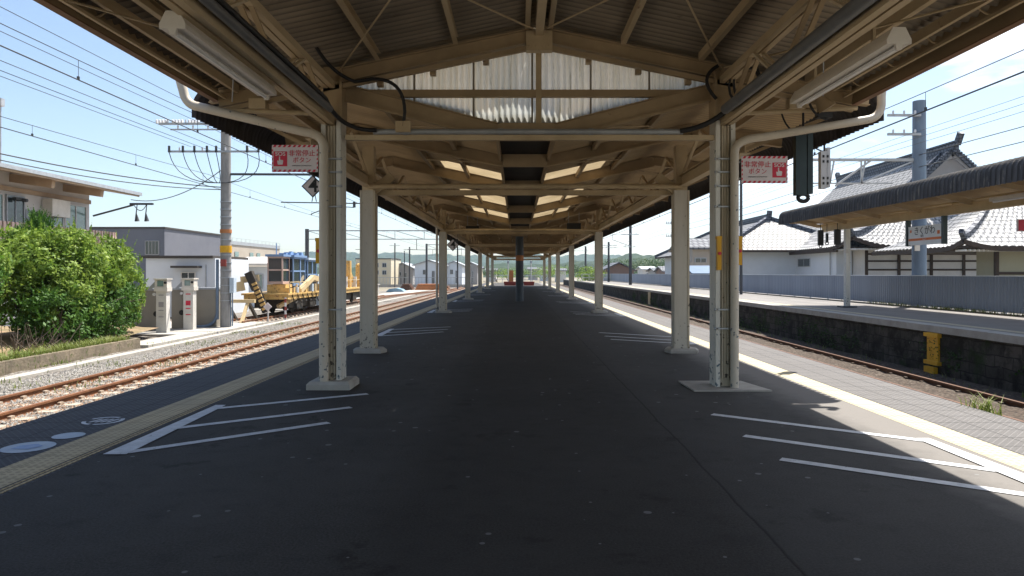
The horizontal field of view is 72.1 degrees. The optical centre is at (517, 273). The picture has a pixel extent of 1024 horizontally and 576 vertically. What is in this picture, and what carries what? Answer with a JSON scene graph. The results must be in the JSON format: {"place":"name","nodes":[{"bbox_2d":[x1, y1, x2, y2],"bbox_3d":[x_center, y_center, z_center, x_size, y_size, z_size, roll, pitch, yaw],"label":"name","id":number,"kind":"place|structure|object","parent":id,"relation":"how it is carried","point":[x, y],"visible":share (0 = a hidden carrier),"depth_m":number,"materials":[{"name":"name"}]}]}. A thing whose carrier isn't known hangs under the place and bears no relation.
{"place":"outdoors","nodes":[
{"label":"outdoors","id":0,"kind":"place"},
{"bbox_2d":[0,162,153,325],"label":"station building","id":1,"kind":"structure","parent":0,"point":[63,199],"depth_m":32.36,"materials":[{"name":"metal"}]},
{"bbox_2d":[0,193,3,220],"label":"window","id":2,"kind":"structure","parent":1,"relation":"in","point":[1,194],"depth_m":29.97,"materials":[{"name":"grey"}]},
{"bbox_2d":[5,194,24,228],"bbox_3d":[-21.950,-2.425,30.800,0.080,1.970,1.120,0,0,0],"label":"window","id":3,"kind":"structure","parent":1,"relation":"in","point":[14,209],"depth_m":30.75,"materials":[{"name":"glass"}]},
{"bbox_2d":[0,221,116,244],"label":"deck railing","id":4,"kind":"object","parent":1,"relation":"on","point":[4,223],"visible":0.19,"depth_m":34.03,"materials":[{"name":"wood"}]},
{"bbox_2d":[64,204,86,228],"bbox_3d":[-21.950,-2.425,35.000,0.080,1.970,1.720,0,0,0],"label":"window","id":5,"kind":"structure","parent":1,"relation":"in","point":[79,212],"depth_m":35.23,"materials":[{"name":"grey"}]},
{"bbox_2d":[0,325,155,357],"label":"planting bed","id":6,"kind":"object","parent":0,"point":[6,333],"visible":0.16,"depth_m":22.68,"materials":[{"name":"soil"}]},
{"bbox_2d":[0,261,14,328],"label":"shrub","id":7,"kind":"object","parent":6,"relation":"on","point":[2,275],"visible":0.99,"depth_m":18.18,"materials":[{"name":"green plant"}]},
{"bbox_2d":[0,226,20,294],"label":"shrub","id":8,"kind":"object","parent":6,"relation":"on","point":[5,257],"visible":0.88,"depth_m":19.47,"materials":[{"name":"green plant"}]},
{"bbox_2d":[0,205,59,318],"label":"shrub","id":9,"kind":"object","parent":6,"relation":"on","point":[35,218],"visible":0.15,"depth_m":23.29,"materials":[{"name":"green plant"}]},
{"bbox_2d":[0,320,82,354],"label":"bare twigs","id":10,"kind":"object","parent":6,"relation":"on","point":[35,342],"visible":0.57,"depth_m":19.47,"materials":[{"name":"brown plant"}]},
{"bbox_2d":[0,335,129,361],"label":"bank grass","id":11,"kind":"structure","parent":6,"relation":"on","point":[56,348],"depth_m":19.39,"materials":[{"name":"plant"}]},
{"bbox_2d":[0,215,131,341],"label":"shrub","id":12,"kind":"object","parent":6,"relation":"on","point":[77,263],"visible":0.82,"depth_m":21.44,"materials":[{"name":"green plant"}]},
{"bbox_2d":[6,271,142,344],"bbox_3d":[-13.520,1.029,22.310,2.272,2.535,5.742,0,0,0],"label":"shrub","id":13,"kind":"object","parent":6,"relation":"on","point":[117,301],"visible":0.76,"depth_m":21.22,"materials":[{"name":"green plant"}]},
{"bbox_2d":[57,224,148,332],"bbox_3d":[-14.958,0.215,24.778,4.000,4.071,3.593,0,0,0],"label":"shrub","id":14,"kind":"object","parent":6,"relation":"on","point":[126,257],"visible":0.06,"depth_m":24.76,"materials":[{"name":"green plant"}]},
{"bbox_2d":[89,227,219,285],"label":"flat building","id":15,"kind":"structure","parent":0,"point":[159,241],"depth_m":66.00,"materials":[{"name":"paint"}]},
{"bbox_2d":[145,241,158,254],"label":"window","id":16,"kind":"structure","parent":15,"relation":"in","point":[151,247],"depth_m":65.95,"materials":[{"name":"grey"}]},
{"bbox_2d":[125,322,268,347],"bbox_3d":[-18.000,2.440,28.450,12.000,0.220,11.100,0,0,0],"label":"concrete apron","id":17,"kind":"object","parent":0,"point":[177,335],"visible":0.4,"depth_m":27.24,"materials":[{"name":"concrete"}]},
{"bbox_2d":[129,288,155,330],"bbox_3d":[-15.132,1.475,28.850,1.412,1.710,0.580,0,0,0],"label":"equipment panel","id":18,"kind":"object","parent":17,"relation":"on","point":[148,318],"visible":0.47,"depth_m":28.60,"materials":[{"name":"metal"}]},
{"bbox_2d":[148,278,172,332],"bbox_3d":[-14.155,1.265,27.780,0.890,2.130,0.480,0,0,0],"label":"signal cabinet","id":19,"kind":"object","parent":17,"relation":"on","point":[162,287],"visible":0.98,"depth_m":27.65,"materials":[{"name":"white"}]},
{"bbox_2d":[172,288,182,328],"bbox_3d":[-14.154,1.475,29.850,0.813,1.710,0.580,0,0,0],"label":"equipment panel","id":20,"kind":"object","parent":17,"relation":"on","point":[177,310],"visible":0.59,"depth_m":29.60,"materials":[{"name":"metal"}]},
{"bbox_2d":[175,278,198,329],"bbox_3d":[-13.795,1.265,29.280,0.890,2.130,0.480,0,0,0],"label":"signal cabinet","id":21,"kind":"object","parent":17,"relation":"on","point":[189,287],"visible":1,"depth_m":29.15,"materials":[{"name":"white"}]},
{"bbox_2d":[141,256,248,316],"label":"white shed","id":22,"kind":"structure","parent":17,"relation":"on","point":[178,268],"depth_m":40.00,"materials":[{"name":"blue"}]},
{"bbox_2d":[196,287,219,326],"bbox_3d":[-13.520,1.475,30.850,0.950,1.710,0.580,0,0,0],"label":"equipment panel","id":23,"kind":"object","parent":17,"relation":"on","point":[205,305],"visible":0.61,"depth_m":30.60,"materials":[{"name":"metal"}]},
{"bbox_2d":[0,287,431,381],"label":"ballast bed","id":24,"kind":"object","parent":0,"point":[238,315],"visible":0.13,"depth_m":26.60,"materials":[{"name":"gravel"}]},
{"bbox_2d":[233,299,257,322],"bbox_3d":[-13.633,1.857,34.095,2.066,1.194,2.297,0,0,0],"label":"buffer stop","id":25,"kind":"object","parent":24,"relation":"on","point":[248,302],"visible":0.39,"depth_m":33.75,"materials":[{"name":"metal"}]},
{"bbox_2d":[155,119,359,326],"bbox_3d":[-11.100,-2.325,30.642,9.000,9.550,0.616,0,0,0],"label":"utility pole","id":26,"kind":"object","parent":24,"relation":"on","point":[227,284],"visible":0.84,"depth_m":30.50,"materials":[{"name":"concrete"}]},
{"bbox_2d":[0,6,179,97],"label":"overhead wire","id":27,"kind":"object","parent":26,"relation":"attached to","point":[80,47],"visible":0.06,"depth_m":18.48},
{"bbox_2d":[0,76,190,146],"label":"overhead wire","id":28,"kind":"object","parent":26,"relation":"attached to","point":[90,109],"visible":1,"depth_m":23.21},
{"bbox_2d":[0,70,210,150],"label":"overhead wire","id":29,"kind":"object","parent":26,"relation":"attached to","point":[96,107],"visible":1,"depth_m":21.88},
{"bbox_2d":[0,153,220,187],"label":"service cable","id":30,"kind":"object","parent":26,"relation":"attached to","point":[101,172],"visible":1,"depth_m":25.19,"materials":[{"name":"metal"}]},
{"bbox_2d":[0,160,220,189],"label":"service cable","id":31,"kind":"object","parent":26,"relation":"attached to","point":[105,179],"visible":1,"depth_m":25.35,"materials":[{"name":"metal"}]},
{"bbox_2d":[0,60,224,150],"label":"overhead wire","id":32,"kind":"object","parent":26,"relation":"attached to","point":[101,101],"visible":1,"depth_m":21.08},
{"bbox_2d":[0,31,434,234],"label":"overhead wire","id":33,"kind":"object","parent":26,"relation":"attached to","point":[131,91],"visible":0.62,"depth_m":22.64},
{"bbox_2d":[0,23,474,254],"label":"catenary","id":34,"kind":"object","parent":26,"relation":"hanging from","point":[78,79],"visible":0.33,"depth_m":15.35,"materials":[{"name":"metal"}]},
{"bbox_2d":[233,295,396,322],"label":"railway track","id":35,"kind":"structure","parent":24,"relation":"on","point":[280,315],"depth_m":40.34,"materials":[{"name":"metal"}]},
{"bbox_2d":[236,243,359,312],"bbox_3d":[-13.561,0.297,46.925,2.948,3.894,20.349,0,0,0],"label":"maintenance vehicle","id":36,"kind":"object","parent":35,"relation":"on","point":[292,278],"visible":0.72,"depth_m":39.03,"materials":[{"name":"yellow"}]},
{"bbox_2d":[0,287,463,429],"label":"ballast bed","id":37,"kind":"object","parent":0,"point":[314,319],"visible":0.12,"depth_m":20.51,"materials":[{"name":"gravel"}]},
{"bbox_2d":[0,321,316,392],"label":"ballast weeds","id":38,"kind":"object","parent":37,"relation":"on","point":[46,365],"visible":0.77,"depth_m":18.61,"materials":[{"name":"green plant"}]},
{"bbox_2d":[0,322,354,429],"bbox_3d":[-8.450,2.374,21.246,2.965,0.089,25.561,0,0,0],"label":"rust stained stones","id":39,"kind":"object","parent":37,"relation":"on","point":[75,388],"visible":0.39,"depth_m":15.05,"materials":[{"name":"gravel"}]},
{"bbox_2d":[0,287,464,427],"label":"railway track","id":40,"kind":"structure","parent":37,"relation":"on","point":[91,392],"depth_m":16.64,"materials":[{"name":"metal"}]},
{"bbox_2d":[359,288,460,299],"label":"turnout rails","id":41,"kind":"object","parent":37,"relation":"on","point":[409,293],"visible":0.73,"depth_m":77.18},
{"bbox_2d":[231,237,279,266],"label":"long hall","id":42,"kind":"structure","parent":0,"point":[243,249],"depth_m":104.57,"materials":[{"name":"beige"}]},
{"bbox_2d":[245,257,266,306],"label":"house","id":43,"kind":"structure","parent":0,"point":[261,272],"depth_m":52.00,"materials":[{"name":"white"}]},
{"bbox_2d":[254,290,428,309],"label":"service path","id":44,"kind":"structure","parent":0,"point":[408,291],"depth_m":87.36,"materials":[{"name":"concrete"}]},
{"bbox_2d":[415,284,447,289],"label":"rail stack","id":45,"kind":"object","parent":44,"relation":"on","point":[426,287],"visible":0.64,"depth_m":100.10,"materials":[{"name":"orange paint"}]},
{"bbox_2d":[426,244,464,283],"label":"catenary gantry","id":46,"kind":"object","parent":44,"relation":"on","point":[427,245],"visible":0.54,"depth_m":111.93,"materials":[{"name":"metal"}]},
{"bbox_2d":[0,116,461,257],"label":"catenary","id":47,"kind":"object","parent":46,"relation":"hanging from","point":[150,169],"visible":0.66,"depth_m":24.59,"materials":[{"name":"metal"}]},
{"bbox_2d":[355,258,401,283],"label":"cream building","id":48,"kind":"structure","parent":0,"point":[385,267],"depth_m":140.00,"materials":[{"name":"paint"}]},
{"bbox_2d":[412,260,448,283],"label":"house","id":49,"kind":"structure","parent":0,"point":[420,269],"depth_m":138.00,"materials":[{"name":"white"}]},
{"bbox_2d":[447,261,464,283],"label":"house","id":50,"kind":"structure","parent":0,"point":[452,269],"depth_m":146.00,"materials":[{"name":"white"}]},
{"bbox_2d":[293,252,644,267],"bbox_3d":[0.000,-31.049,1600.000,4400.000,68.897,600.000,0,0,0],"label":"wooded hills","id":51,"kind":"structure","parent":0,"point":[352,256],"depth_m":1631.64,"materials":[{"name":"plant"}]},
{"bbox_2d":[470,262,477,284],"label":"house","id":52,"kind":"structure","parent":0,"point":[474,271],"depth_m":156.00,"materials":[{"name":"grey"}]},
{"bbox_2d":[317,253,658,276],"bbox_3d":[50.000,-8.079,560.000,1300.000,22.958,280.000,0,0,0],"label":"wooded hills","id":53,"kind":"structure","parent":0,"point":[576,262],"depth_m":585.27,"materials":[{"name":"plant"}]},
{"bbox_2d":[0,0,1023,496],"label":"platform canopy","id":54,"kind":"structure","parent":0,"point":[527,60],"depth_m":8.44,"materials":[{"name":"metal"}]},
{"bbox_2d":[159,11,276,99],"bbox_3d":[-2.420,-1.847,5.875,0.184,0.345,1.874,0,0,0],"label":"fluorescent lamp","id":55,"kind":"object","parent":54,"relation":"hanging from","point":[184,31],"visible":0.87,"depth_m":5.51,"materials":[{"name":"beige metal"}]},
{"bbox_2d":[0,283,489,467],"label":"platform edge paving","id":56,"kind":"structure","parent":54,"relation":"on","point":[132,404],"depth_m":8.00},
{"bbox_2d":[0,441,55,452],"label":"floor sticker","id":57,"kind":"object","parent":56,"relation":"on","point":[27,447],"visible":1,"depth_m":5.64,"materials":[{"name":"paint"}]},
{"bbox_2d":[51,432,85,438],"bbox_3d":[-3.860,1.396,6.060,0.250,0.001,0.250,0,0,0],"label":"floor sticker","id":58,"kind":"object","parent":56,"relation":"on","point":[68,435],"visible":1,"depth_m":6.06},
{"bbox_2d":[0,284,490,495],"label":"warning bar paving","id":59,"kind":"structure","parent":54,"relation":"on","point":[36,479],"depth_m":6.15,"materials":[{"name":"tile"}]},
{"bbox_2d":[0,283,490,487],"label":"tactile paving","id":60,"kind":"structure","parent":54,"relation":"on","point":[22,469],"depth_m":6.55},
{"bbox_2d":[272,145,328,171],"bbox_3d":[-2.618,-1.385,8.505,0.680,0.325,0.071,0,0,-5],"label":"emergency sign","id":61,"kind":"object","parent":54,"relation":"attached to","point":[294,158],"visible":1,"depth_m":8.49,"materials":[{"name":"plastic"}]},
{"bbox_2d":[715,236,721,269],"bbox_3d":[2.445,-0.245,8.556,0.062,0.410,0.151,0,0,0],"label":"emergency button box","id":62,"kind":"object","parent":54,"relation":"attached to","point":[718,239],"visible":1,"depth_m":8.51,"materials":[{"name":"yellow paint"}]},
{"bbox_2d":[739,156,787,182],"bbox_3d":[2.922,-1.250,8.505,0.680,0.325,0.071,0,0,5],"label":"emergency sign","id":63,"kind":"object","parent":54,"relation":"attached to","point":[764,169],"visible":1,"depth_m":8.49,"materials":[{"name":"plastic"}]},
{"bbox_2d":[546,283,1023,455],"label":"platform edge paving","id":64,"kind":"structure","parent":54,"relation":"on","point":[997,430],"depth_m":8.13,"materials":[{"name":"concrete"}]},
{"bbox_2d":[546,284,1023,470],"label":"tactile paving","id":65,"kind":"structure","parent":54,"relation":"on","point":[1005,456],"depth_m":7.02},
{"bbox_2d":[809,95,835,120],"bbox_3d":[3.600,-1.977,8.320,0.323,0.340,0.237,0,0,0],"label":"loudspeaker","id":66,"kind":"object","parent":54,"relation":"attached to","point":[823,103],"visible":0.85,"depth_m":8.29,"materials":[{"name":"brown metal"}]},
{"bbox_2d":[790,26,911,107],"bbox_3d":[2.860,-1.847,6.205,0.184,0.345,1.874,0,0,0],"label":"fluorescent lamp","id":67,"kind":"object","parent":54,"relation":"hanging from","point":[890,42],"visible":0.94,"depth_m":5.86,"materials":[{"name":"beige metal"}]},
{"bbox_2d":[0,283,1023,575],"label":"platform asphalt","id":68,"kind":"structure","parent":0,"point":[496,429],"depth_m":4.73,"materials":[{"name":"asphalt"}]},
{"bbox_2d":[104,393,367,453],"bbox_3d":[-2.446,1.393,6.805,1.488,0.003,2.770,0,0,0],"label":"hatch marking","id":69,"kind":"object","parent":68,"relation":"on","point":[132,446],"visible":1,"depth_m":6.35,"materials":[{"name":"white paint"}]},
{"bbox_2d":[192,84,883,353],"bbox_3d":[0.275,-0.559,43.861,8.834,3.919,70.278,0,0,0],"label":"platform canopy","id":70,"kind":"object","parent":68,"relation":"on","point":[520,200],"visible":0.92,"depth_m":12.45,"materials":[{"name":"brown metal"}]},
{"bbox_2d":[302,175,318,196],"bbox_3d":[-2.700,-0.950,9.322,0.300,1.600,0.059,0,0,0],"label":"stop position sign","id":71,"kind":"object","parent":70,"relation":"hanging from","point":[310,185],"visible":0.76,"depth_m":9.30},
{"bbox_2d":[447,239,458,267],"bbox_3d":[-2.830,-1.050,31.023,0.560,1.600,0.059,0,0,0],"label":"stop position sign","id":72,"kind":"object","parent":70,"relation":"hanging from","point":[452,244],"visible":0.98,"depth_m":31.00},
{"bbox_2d":[781,113,812,202],"bbox_3d":[3.764,-1.577,9.500,0.428,1.270,0.100,0,0,0],"label":"departure signal","id":73,"kind":"object","parent":70,"relation":"hanging from","point":[803,165],"visible":0.81,"depth_m":9.46,"materials":[{"name":"black metal"}]},
{"bbox_2d":[813,145,829,188],"bbox_3d":[4.682,-1.786,10.998,0.385,0.932,0.105,0,0,0],"label":"departure signal","id":74,"kind":"object","parent":70,"relation":"hanging from","point":[824,168],"visible":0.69,"depth_m":10.96,"materials":[{"name":"white paint"}]},
{"bbox_2d":[711,413,1023,495],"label":"hatch marking","id":75,"kind":"object","parent":68,"relation":"on","point":[999,468],"visible":1,"depth_m":5.23,"materials":[{"name":"white paint"}]},
{"bbox_2d":[0,0,1023,256],"label":"sky","id":76,"kind":"structure","parent":0,"point":[194,209],"materials":[{"name":"blue"}]},
{"bbox_2d":[116,277,1015,321],"bbox_3d":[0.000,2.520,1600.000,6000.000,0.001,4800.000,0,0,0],"label":"ground","id":77,"kind":"structure","parent":0,"point":[499,279],"depth_m":215.84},
{"bbox_2d":[0,338,139,376],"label":"planter kerb","id":78,"kind":"structure","parent":77,"relation":"on","point":[26,363],"depth_m":19.06,"materials":[{"name":"concrete"}]},
{"bbox_2d":[0,290,435,383],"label":"cable trough","id":79,"kind":"object","parent":77,"relation":"on","point":[73,365],"visible":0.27,"depth_m":20.96,"materials":[{"name":"concrete"}]},
{"bbox_2d":[305,229,438,257],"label":"catenary gantry","id":80,"kind":"object","parent":77,"relation":"on","point":[307,231],"visible":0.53,"depth_m":61.95,"materials":[{"name":"metal"}]},
{"bbox_2d":[399,262,414,283],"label":"house","id":81,"kind":"structure","parent":77,"relation":"on","point":[401,271],"depth_m":150.00,"materials":[{"name":"grey"}]},
{"bbox_2d":[378,277,472,286],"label":"yard fence","id":82,"kind":"object","parent":77,"relation":"on","point":[416,285],"visible":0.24,"depth_m":119.90,"materials":[{"name":"metal"}]},
{"bbox_2d":[575,266,606,280],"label":"tree","id":83,"kind":"object","parent":77,"relation":"on","point":[589,273],"visible":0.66,"depth_m":109.66,"materials":[{"name":"green plant"}]},
{"bbox_2d":[614,257,660,273],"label":"tree","id":84,"kind":"object","parent":77,"relation":"on","point":[640,263],"visible":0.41,"depth_m":227.98,"materials":[{"name":"green plant"}]},
{"bbox_2d":[654,210,870,295],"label":"hipped house","id":85,"kind":"structure","parent":77,"relation":"on","point":[770,243],"depth_m":77.80,"materials":[{"name":"grey"}]},
{"bbox_2d":[789,250,851,298],"bbox_3d":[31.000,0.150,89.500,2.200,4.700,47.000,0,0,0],"label":"temple annex","id":86,"kind":"object","parent":77,"relation":"on","point":[830,262],"visible":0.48,"depth_m":70.78,"materials":[{"name":"white"}]},
{"bbox_2d":[813,100,926,305],"bbox_3d":[13.442,-2.100,26.977,4.483,9.000,0.585,0,0,0],"label":"utility pole","id":87,"kind":"object","parent":77,"relation":"on","point":[919,252],"visible":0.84,"depth_m":26.83,"materials":[{"name":"concrete"}]},
{"bbox_2d":[564,49,1023,254],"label":"catenary","id":88,"kind":"object","parent":87,"relation":"attached to","point":[925,109],"visible":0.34,"depth_m":14.09,"materials":[{"name":"metal"}]},
{"bbox_2d":[589,126,1023,252],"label":"overhead wire","id":89,"kind":"object","parent":87,"relation":"attached to","point":[888,163],"visible":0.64,"depth_m":26.46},
{"bbox_2d":[590,141,1023,254],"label":"overhead wire","id":90,"kind":"object","parent":87,"relation":"attached to","point":[874,178],"visible":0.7,"depth_m":28.16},
{"bbox_2d":[789,132,1023,275],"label":"temple hall","id":91,"kind":"structure","parent":77,"relation":"on","point":[874,237],"depth_m":66.63,"materials":[{"name":"grey tile"}]},
{"bbox_2d":[871,205,1023,275],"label":"temple gatehouse","id":92,"kind":"object","parent":77,"relation":"on","point":[993,227],"visible":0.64,"depth_m":49.37,"materials":[{"name":"grey tile"}]},
{"bbox_2d":[603,262,636,281],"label":"house","id":93,"kind":"structure","parent":0,"point":[618,268],"depth_m":118.00,"materials":[{"name":"tile"}]},
{"bbox_2d":[668,238,709,288],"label":"house","id":94,"kind":"structure","parent":0,"point":[699,255],"depth_m":66.00,"materials":[{"name":"beige"}]},
{"bbox_2d":[560,284,1023,420],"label":"ballast bed","id":95,"kind":"object","parent":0,"point":[1006,410],"visible":0.26,"depth_m":17.04,"materials":[{"name":"gravel"}]},
{"bbox_2d":[555,284,1023,422],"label":"railway track","id":96,"kind":"structure","parent":95,"relation":"on","point":[960,389],"depth_m":16.60,"materials":[{"name":"metal"}]},
{"bbox_2d":[923,332,941,373],"bbox_3d":[9.770,1.910,16.600,0.140,1.020,0.560,0,0,0],"label":"step ladder","id":97,"kind":"object","parent":95,"relation":"on","point":[931,359],"visible":0.89,"depth_m":16.55,"materials":[{"name":"metal"}]},
{"bbox_2d":[957,392,1003,415],"bbox_3d":[4.809,1.368,7.308,0.457,0.265,0.760,0,0,25],"label":"grass tuft","id":98,"kind":"object","parent":95,"relation":"on","point":[987,406],"visible":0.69,"depth_m":7.31,"materials":[{"name":"plant"}]},
{"bbox_2d":[563,280,1023,392],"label":"opposite platform","id":99,"kind":"structure","parent":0,"point":[994,364],"depth_m":18.62,"materials":[{"name":"concrete"}]},
{"bbox_2d":[563,279,1023,344],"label":"opposite platform coping","id":100,"kind":"object","parent":99,"relation":"on","point":[1007,337],"visible":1,"depth_m":18.56,"materials":[{"name":"concrete"}]},
{"bbox_2d":[574,279,1023,333],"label":"opposite platform surface","id":101,"kind":"object","parent":99,"relation":"on","point":[1012,323],"visible":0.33,"depth_m":22.73,"materials":[{"name":"concrete"}]},
{"bbox_2d":[621,226,638,284],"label":"utility pole","id":102,"kind":"object","parent":101,"relation":"on","point":[630,234],"visible":0.96,"depth_m":74.87,"materials":[{"name":"metal"}]},
{"bbox_2d":[740,180,742,294],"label":"utility pole","id":103,"kind":"object","parent":101,"relation":"on","point":[741,234],"visible":0.61,"depth_m":40.94,"materials":[{"name":"metal"}]},
{"bbox_2d":[579,280,1023,332],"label":"platform edge line","id":104,"kind":"object","parent":101,"relation":"on","point":[872,314],"depth_m":19.58,"materials":[{"name":"paint"}]},
{"bbox_2d":[590,274,1023,316],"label":"corrugated fence","id":105,"kind":"object","parent":101,"relation":"on","point":[1005,294],"visible":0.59,"depth_m":26.95,"materials":[{"name":"grey"}]},
{"bbox_2d":[779,156,1023,307],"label":"platform canopy","id":106,"kind":"object","parent":101,"relation":"on","point":[974,189],"visible":0.98,"depth_m":19.83,"materials":[{"name":"grey metal"}]},
{"bbox_2d":[817,224,823,247],"bbox_3d":[11.380,-1.402,26.400,0.190,0.896,0.100,0,0,0],"label":"departure signal","id":107,"kind":"object","parent":106,"relation":"hanging from","point":[820,236],"visible":1,"depth_m":26.35,"materials":[{"name":"black metal"}]},
{"bbox_2d":[834,223,840,246],"bbox_3d":[11.830,-1.402,26.000,0.220,0.896,0.100,0,0,0],"label":"departure signal","id":108,"kind":"object","parent":106,"relation":"hanging from","point":[837,236],"visible":1,"depth_m":25.95,"materials":[{"name":"black metal"}]},
{"bbox_2d":[905,216,947,246],"bbox_3d":[11.950,-1.220,20.600,0.120,0.800,1.920,0,0,0],"label":"station name sign","id":109,"kind":"object","parent":106,"relation":"hanging from","point":[928,234],"visible":1,"depth_m":20.45,"materials":[{"name":"white plastic"}]},
{"bbox_2d":[989,192,1023,202],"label":"fluorescent lamp","id":110,"kind":"object","parent":106,"relation":"hanging from","point":[1007,197],"visible":1,"depth_m":16.59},
{"bbox_2d":[841,298,1023,316],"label":"fence weeds","id":111,"kind":"object","parent":101,"relation":"on","point":[948,308],"visible":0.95,"depth_m":23.12,"materials":[{"name":"green plant"}]},
{"bbox_2d":[632,290,1023,375],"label":"wall weeds","id":112,"kind":"object","parent":99,"relation":"attached to","point":[807,340],"depth_m":22.74,"materials":[{"name":"plant"}]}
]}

